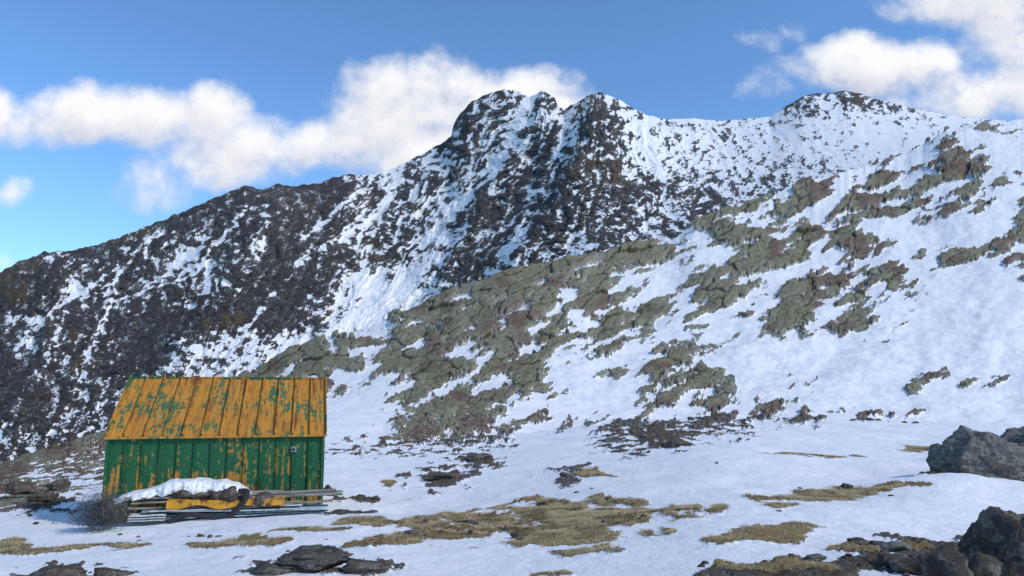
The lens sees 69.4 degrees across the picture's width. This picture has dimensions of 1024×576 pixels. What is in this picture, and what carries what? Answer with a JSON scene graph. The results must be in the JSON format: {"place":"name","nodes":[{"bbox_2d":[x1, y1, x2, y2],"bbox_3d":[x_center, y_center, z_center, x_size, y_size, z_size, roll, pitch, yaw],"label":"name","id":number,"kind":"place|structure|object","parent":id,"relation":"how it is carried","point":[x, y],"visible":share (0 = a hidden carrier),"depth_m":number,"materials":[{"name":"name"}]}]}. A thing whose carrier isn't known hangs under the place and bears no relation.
{"place":"outdoors","nodes":[
{"label":"outdoors","id":0,"kind":"place"},
{"bbox_2d":[0,445,932,575],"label":"dry grass","id":1,"kind":"structure","parent":0,"point":[597,512],"depth_m":12.35,"materials":[{"name":"beige plant"}]},
{"bbox_2d":[0,89,1006,462],"bbox_3d":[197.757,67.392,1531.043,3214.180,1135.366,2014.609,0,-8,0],"label":"mountain","id":2,"kind":"structure","parent":0,"point":[238,281],"depth_m":1068.54,"materials":[{"name":"white snow"}]},
{"bbox_2d":[0,119,1023,508],"bbox_3d":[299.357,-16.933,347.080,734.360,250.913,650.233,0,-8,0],"label":"hill","id":3,"kind":"structure","parent":0,"point":[890,287],"depth_m":140.96,"materials":[{"name":"white snow"}]},
{"bbox_2d":[4,480,37,494],"bbox_3d":[-15.166,6.173,22.831,1.129,0.479,0.744,-4,-9,25],"label":"rock","id":4,"kind":"object","parent":3,"relation":"on","point":[16,487],"visible":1,"depth_m":22.59,"materials":[{"name":"grey stone"}]},
{"bbox_2d":[44,479,71,489],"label":"rock","id":5,"kind":"object","parent":3,"relation":"on","point":[56,484],"visible":1,"depth_m":25.23,"materials":[{"name":"grey stone"}]},
{"bbox_2d":[0,412,1023,575],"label":"ground","id":6,"kind":"structure","parent":0,"point":[945,508],"depth_m":14.21,"materials":[{"name":"white snow"}]},
{"bbox_2d":[27,492,59,501],"bbox_3d":[-12.695,5.681,20.040,0.678,0.321,0.632,0,-8,0],"label":"rock","id":7,"kind":"object","parent":6,"relation":"on","point":[46,497],"visible":0.91,"depth_m":19.81,"materials":[{"name":"grey stone"}]},
{"bbox_2d":[40,566,87,575],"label":"boulder","id":8,"kind":"object","parent":6,"relation":"on","point":[64,571],"visible":0.99,"depth_m":7.72,"materials":[{"name":"grey stone"}]},
{"bbox_2d":[67,484,136,534],"bbox_3d":[-7.560,4.120,13.584,1.118,0.981,1.011,6,-10,-34],"label":"bush","id":9,"kind":"object","parent":6,"relation":"on","point":[97,509],"visible":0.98,"depth_m":13.45,"materials":[{"name":"grey plant"}]},
{"bbox_2d":[93,567,133,575],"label":"rock","id":10,"kind":"object","parent":6,"relation":"on","point":[102,571],"visible":0.99,"depth_m":7.85,"materials":[{"name":"grey stone"}]},
{"bbox_2d":[127,518,165,521],"bbox_3d":[-7.272,4.616,14.761,0.677,0.036,0.505,2,-9,-16],"label":"corrugated sheet","id":11,"kind":"object","parent":6,"relation":"on","point":[146,520],"visible":0.63,"depth_m":14.58,"materials":[{"name":"white metal"}]},
{"bbox_2d":[127,516,165,519],"bbox_3d":[-7.272,4.572,14.768,0.677,0.036,0.505,3,-9,-18],"label":"corrugated sheet","id":12,"kind":"object","parent":11,"relation":"on","point":[150,517],"visible":0.64,"depth_m":14.61,"materials":[{"name":"white metal"}]},
{"bbox_2d":[128,513,166,517],"bbox_3d":[-7.272,4.527,14.774,0.677,0.036,0.505,3,-9,-21],"label":"corrugated sheet","id":13,"kind":"object","parent":12,"relation":"on","point":[146,515],"visible":0.91,"depth_m":14.68,"materials":[{"name":"white metal"}]},
{"bbox_2d":[140,512,176,513],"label":"wooden plank","id":14,"kind":"object","parent":13,"relation":"on","point":[159,512],"visible":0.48,"depth_m":14.90,"materials":[{"name":"grey wood"}]},
{"bbox_2d":[167,488,249,523],"bbox_3d":[-6.101,4.399,14.895,1.535,0.645,0.170,3,-9,-22],"label":"rubber strip","id":15,"kind":"object","parent":6,"relation":"on","point":[241,504],"visible":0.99,"depth_m":14.86,"materials":[{"name":"black rubber"}]},
{"bbox_2d":[99,375,326,525],"bbox_3d":[-6.978,3.779,18.173,4.580,3.232,4.264,2,-9,-16],"label":"metal hut","id":16,"kind":"object","parent":6,"relation":"on","point":[260,433],"visible":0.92,"depth_m":16.58,"materials":[{"name":"green paint"}]},
{"bbox_2d":[131,493,342,500],"bbox_3d":[-5.752,4.427,15.675,4.220,0.037,0.151,3,-9,-15],"label":"wooden plank","id":17,"kind":"object","parent":6,"relation":"on","point":[167,499],"visible":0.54,"depth_m":15.14,"materials":[{"name":"grey wood"}]},
{"bbox_2d":[124,490,281,494],"bbox_3d":[-6.456,4.312,15.565,3.077,0.034,0.150,3,-4,-16],"label":"wooden plank","id":18,"kind":"object","parent":17,"relation":"on","point":[253,491],"visible":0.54,"depth_m":15.88,"materials":[{"name":"grey wood"}]},
{"bbox_2d":[114,477,256,504],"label":"snow","id":19,"kind":"structure","parent":18,"relation":"on","point":[192,486],"depth_m":15.15,"materials":[{"name":"white snow"}]},
{"bbox_2d":[153,489,335,499],"bbox_3d":[-5.577,4.351,15.599,3.637,0.036,0.150,2,-8,-17],"label":"wooden plank","id":20,"kind":"object","parent":17,"relation":"on","point":[298,491],"visible":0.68,"depth_m":15.83,"materials":[{"name":"grey wood"}]},
{"bbox_2d":[294,490,342,493],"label":"wooden plank","id":21,"kind":"object","parent":17,"relation":"on","point":[322,492],"visible":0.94,"depth_m":15.99,"materials":[{"name":"grey wood"}]},
{"bbox_2d":[165,511,325,519],"bbox_3d":[-5.529,4.719,15.524,3.126,0.036,0.755,2,-8,-17],"label":"corrugated sheet","id":22,"kind":"object","parent":6,"relation":"on","point":[236,515],"visible":0.25,"depth_m":15.33,"materials":[{"name":"grey metal"}]},
{"bbox_2d":[166,510,319,516],"bbox_3d":[-5.631,4.670,15.534,3.109,0.041,0.755,2,-7,-14],"label":"corrugated sheet","id":23,"kind":"object","parent":22,"relation":"on","point":[217,513],"visible":0.19,"depth_m":15.23,"materials":[{"name":"grey metal"}]},
{"bbox_2d":[169,504,327,512],"bbox_3d":[-5.445,4.613,15.490,3.095,0.036,0.755,3,-9,-13],"label":"corrugated sheet","id":24,"kind":"object","parent":23,"relation":"on","point":[314,507],"visible":0.46,"depth_m":15.39,"materials":[{"name":"grey metal"}]},
{"bbox_2d":[141,501,301,512],"bbox_3d":[-5.992,4.564,15.437,3.068,0.037,0.755,3,-10,-18],"label":"corrugated sheet","id":25,"kind":"object","parent":24,"relation":"on","point":[165,510],"visible":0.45,"depth_m":14.98,"materials":[{"name":"white metal"}]},
{"bbox_2d":[128,505,207,509],"bbox_3d":[-6.930,4.446,14.991,1.556,0.036,0.150,3,-8,-17],"label":"wooden plank","id":26,"kind":"object","parent":25,"relation":"on","point":[155,507],"visible":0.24,"depth_m":14.86,"materials":[{"name":"grey wood"}]},
{"bbox_2d":[131,501,166,503],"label":"wooden plank","id":27,"kind":"object","parent":26,"relation":"on","point":[148,502],"visible":0.76,"depth_m":14.85,"materials":[{"name":"grey wood"}]},
{"bbox_2d":[166,496,284,509],"bbox_3d":[-5.878,4.420,15.275,2.272,0.256,0.471,3,-9,-15],"label":"folded metal panel","id":28,"kind":"object","parent":25,"relation":"on","point":[176,503],"visible":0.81,"depth_m":15.02,"materials":[{"name":"yellow metal"}]},
{"bbox_2d":[125,496,175,499],"bbox_3d":[-7.163,4.252,15.006,1.242,0.035,0.150,3,-4,-16],"label":"wooden plank","id":29,"kind":"object","parent":28,"relation":"on","point":[157,497],"visible":0.54,"depth_m":14.94,"materials":[{"name":"grey wood"}]},
{"bbox_2d":[171,490,191,498],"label":"stone","id":30,"kind":"object","parent":28,"relation":"on","point":[185,494],"visible":0.98,"depth_m":14.93,"materials":[{"name":"grey stone"}]},
{"bbox_2d":[188,492,209,498],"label":"stone","id":31,"kind":"object","parent":28,"relation":"on","point":[201,495],"visible":1,"depth_m":15.00,"materials":[{"name":"grey stone"}]},
{"bbox_2d":[208,490,221,499],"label":"stone","id":32,"kind":"object","parent":28,"relation":"on","point":[213,495],"visible":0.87,"depth_m":15.12,"materials":[{"name":"grey stone"}]},
{"bbox_2d":[219,486,237,501],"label":"stone","id":33,"kind":"object","parent":28,"relation":"on","point":[230,493],"visible":1,"depth_m":15.09,"materials":[{"name":"grey stone"}]},
{"bbox_2d":[238,494,253,498],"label":"stone","id":34,"kind":"object","parent":28,"relation":"on","point":[242,495],"visible":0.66,"depth_m":15.28,"materials":[{"name":"grey stone"}]},
{"bbox_2d":[273,492,340,496],"bbox_3d":[-4.425,4.423,15.811,1.479,0.035,0.150,2,-4,-14],"label":"wooden plank","id":35,"kind":"object","parent":28,"relation":"on","point":[307,494],"visible":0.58,"depth_m":15.77,"materials":[{"name":"grey wood"}]},
{"bbox_2d":[253,491,273,508],"bbox_3d":[-5.178,4.418,15.385,0.392,0.344,0.389,0,-8,3],"label":"stone","id":36,"kind":"object","parent":25,"relation":"on","point":[259,499],"visible":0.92,"depth_m":15.28,"materials":[{"name":"grey stone"}]},
{"bbox_2d":[285,499,332,504],"bbox_3d":[-4.360,4.563,15.756,1.054,0.034,0.150,2,-8,-18],"label":"wooden plank","id":37,"kind":"object","parent":25,"relation":"on","point":[313,501],"visible":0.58,"depth_m":15.73,"materials":[{"name":"grey wood"}]},
{"bbox_2d":[253,510,327,512],"bbox_3d":[-4.659,4.686,15.569,1.514,0.035,0.150,3,-5,-14],"label":"wooden plank","id":38,"kind":"object","parent":22,"relation":"on","point":[298,511],"visible":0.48,"depth_m":15.54,"materials":[{"name":"grey wood"}]},
{"bbox_2d":[250,561,291,575],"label":"boulder","id":39,"kind":"object","parent":6,"relation":"on","point":[264,568],"visible":0.98,"depth_m":7.43,"materials":[{"name":"grey stone"}]},
{"bbox_2d":[273,544,352,572],"bbox_3d":[-2.114,2.918,7.900,0.949,0.263,0.776,-2,-9,12],"label":"boulder","id":40,"kind":"object","parent":6,"relation":"on","point":[308,558],"visible":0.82,"depth_m":7.70,"materials":[{"name":"grey stone"}]},
{"bbox_2d":[343,558,390,574],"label":"boulder","id":41,"kind":"object","parent":6,"relation":"on","point":[354,566],"visible":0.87,"depth_m":7.55,"materials":[{"name":"grey stone"}]},
{"bbox_2d":[403,530,420,534],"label":"rock","id":42,"kind":"object","parent":6,"relation":"on","point":[412,531],"visible":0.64,"depth_m":11.44,"materials":[{"name":"grey stone"}]},
{"bbox_2d":[421,472,465,479],"bbox_3d":[-2.337,6.429,25.262,1.569,0.273,0.941,0,-8,0],"label":"boulder","id":43,"kind":"object","parent":6,"relation":"on","point":[444,475],"visible":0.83,"depth_m":24.89,"materials":[{"name":"grey stone"}]},
{"bbox_2d":[458,520,478,524],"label":"rock","id":44,"kind":"object","parent":6,"relation":"on","point":[470,521],"visible":0.8,"depth_m":13.25,"materials":[{"name":"grey stone"}]},
{"bbox_2d":[462,453,492,460],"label":"rock","id":45,"kind":"object","parent":6,"relation":"on","point":[484,456],"visible":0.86,"depth_m":33.46,"materials":[{"name":"grey stone"}]},
{"bbox_2d":[510,532,528,538],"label":"rock","id":46,"kind":"object","parent":6,"relation":"on","point":[514,535],"visible":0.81,"depth_m":11.14,"materials":[{"name":"grey stone"}]},
{"bbox_2d":[536,501,551,506],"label":"rock","id":47,"kind":"object","parent":6,"relation":"on","point":[544,503],"visible":0.69,"depth_m":14.84,"materials":[{"name":"grey stone"}]},
{"bbox_2d":[559,472,575,477],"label":"rock","id":48,"kind":"object","parent":6,"relation":"on","point":[564,474],"visible":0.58,"depth_m":21.95,"materials":[{"name":"grey stone"}]},
{"bbox_2d":[628,428,636,432],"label":"stone","id":49,"kind":"object","parent":6,"relation":"on","point":[630,430],"visible":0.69,"depth_m":46.24,"materials":[{"name":"grey stone"}]},
{"bbox_2d":[660,440,691,447],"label":"rock","id":50,"kind":"object","parent":6,"relation":"on","point":[673,443],"visible":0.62,"depth_m":32.72,"materials":[{"name":"grey stone"}]},
{"bbox_2d":[801,554,826,561],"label":"rock","id":51,"kind":"object","parent":6,"relation":"on","point":[818,557],"visible":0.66,"depth_m":6.75,"materials":[{"name":"grey stone"}]},
{"bbox_2d":[840,483,852,488],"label":"rock","id":52,"kind":"object","parent":6,"relation":"on","point":[845,485],"visible":0.84,"depth_m":15.18,"materials":[{"name":"grey stone"}]},
{"bbox_2d":[846,537,869,545],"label":"rock","id":53,"kind":"object","parent":6,"relation":"on","point":[859,541],"visible":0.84,"depth_m":7.80,"materials":[{"name":"grey stone"}]},
{"bbox_2d":[869,540,911,551],"bbox_3d":[3.927,2.698,7.657,0.396,0.144,0.259,-2,-9,15],"label":"rock","id":54,"kind":"object","parent":6,"relation":"on","point":[893,546],"visible":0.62,"depth_m":7.59,"materials":[{"name":"grey stone"}]},
{"bbox_2d":[876,552,906,565],"bbox_3d":[3.317,2.389,6.413,0.291,0.155,0.305,-4,-9,26],"label":"rock","id":55,"kind":"object","parent":6,"relation":"on","point":[881,559],"visible":0.48,"depth_m":6.40,"materials":[{"name":"grey stone"}]},
{"bbox_2d":[887,557,921,575],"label":"boulder","id":56,"kind":"object","parent":6,"relation":"on","point":[905,565],"visible":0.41,"depth_m":6.15,"materials":[{"name":"grey stone"}]},
{"bbox_2d":[926,443,940,471],"bbox_3d":[11.598,4.752,19.913,0.834,1.126,0.732,7,-11,-40],"label":"rock","id":57,"kind":"object","parent":6,"relation":"on","point":[934,450],"visible":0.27,"depth_m":19.89,"materials":[{"name":"grey stone"}]},
{"bbox_2d":[917,544,973,575],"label":"boulder","id":58,"kind":"object","parent":6,"relation":"on","point":[943,560],"visible":0.84,"depth_m":5.63,"materials":[{"name":"grey stone"}]},
{"bbox_2d":[929,425,1023,480],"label":"boulder","id":59,"kind":"object","parent":6,"relation":"on","point":[964,449],"visible":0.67,"depth_m":18.59,"materials":[{"name":"grey stone"}]},
{"bbox_2d":[966,551,1003,575],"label":"boulder","id":60,"kind":"object","parent":6,"relation":"on","point":[981,564],"visible":0.63,"depth_m":5.50,"materials":[{"name":"grey stone"}]},
{"bbox_2d":[957,506,1023,572],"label":"boulder","id":61,"kind":"object","parent":6,"relation":"on","point":[990,530],"visible":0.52,"depth_m":5.88,"materials":[{"name":"grey stone"}]},
{"bbox_2d":[1000,516,1023,575],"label":"boulder","id":62,"kind":"object","parent":6,"relation":"on","point":[1013,565],"visible":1,"depth_m":4.68,"materials":[{"name":"grey stone"}]},
{"bbox_2d":[1000,426,1023,481],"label":"boulder","id":63,"kind":"object","parent":6,"relation":"on","point":[1014,435],"visible":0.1,"depth_m":19.87,"materials":[{"name":"grey stone"}]},
{"bbox_2d":[0,0,1023,271],"label":"sky","id":64,"kind":"structure","parent":0,"point":[118,118],"materials":[{"name":"blue"}]}
]}

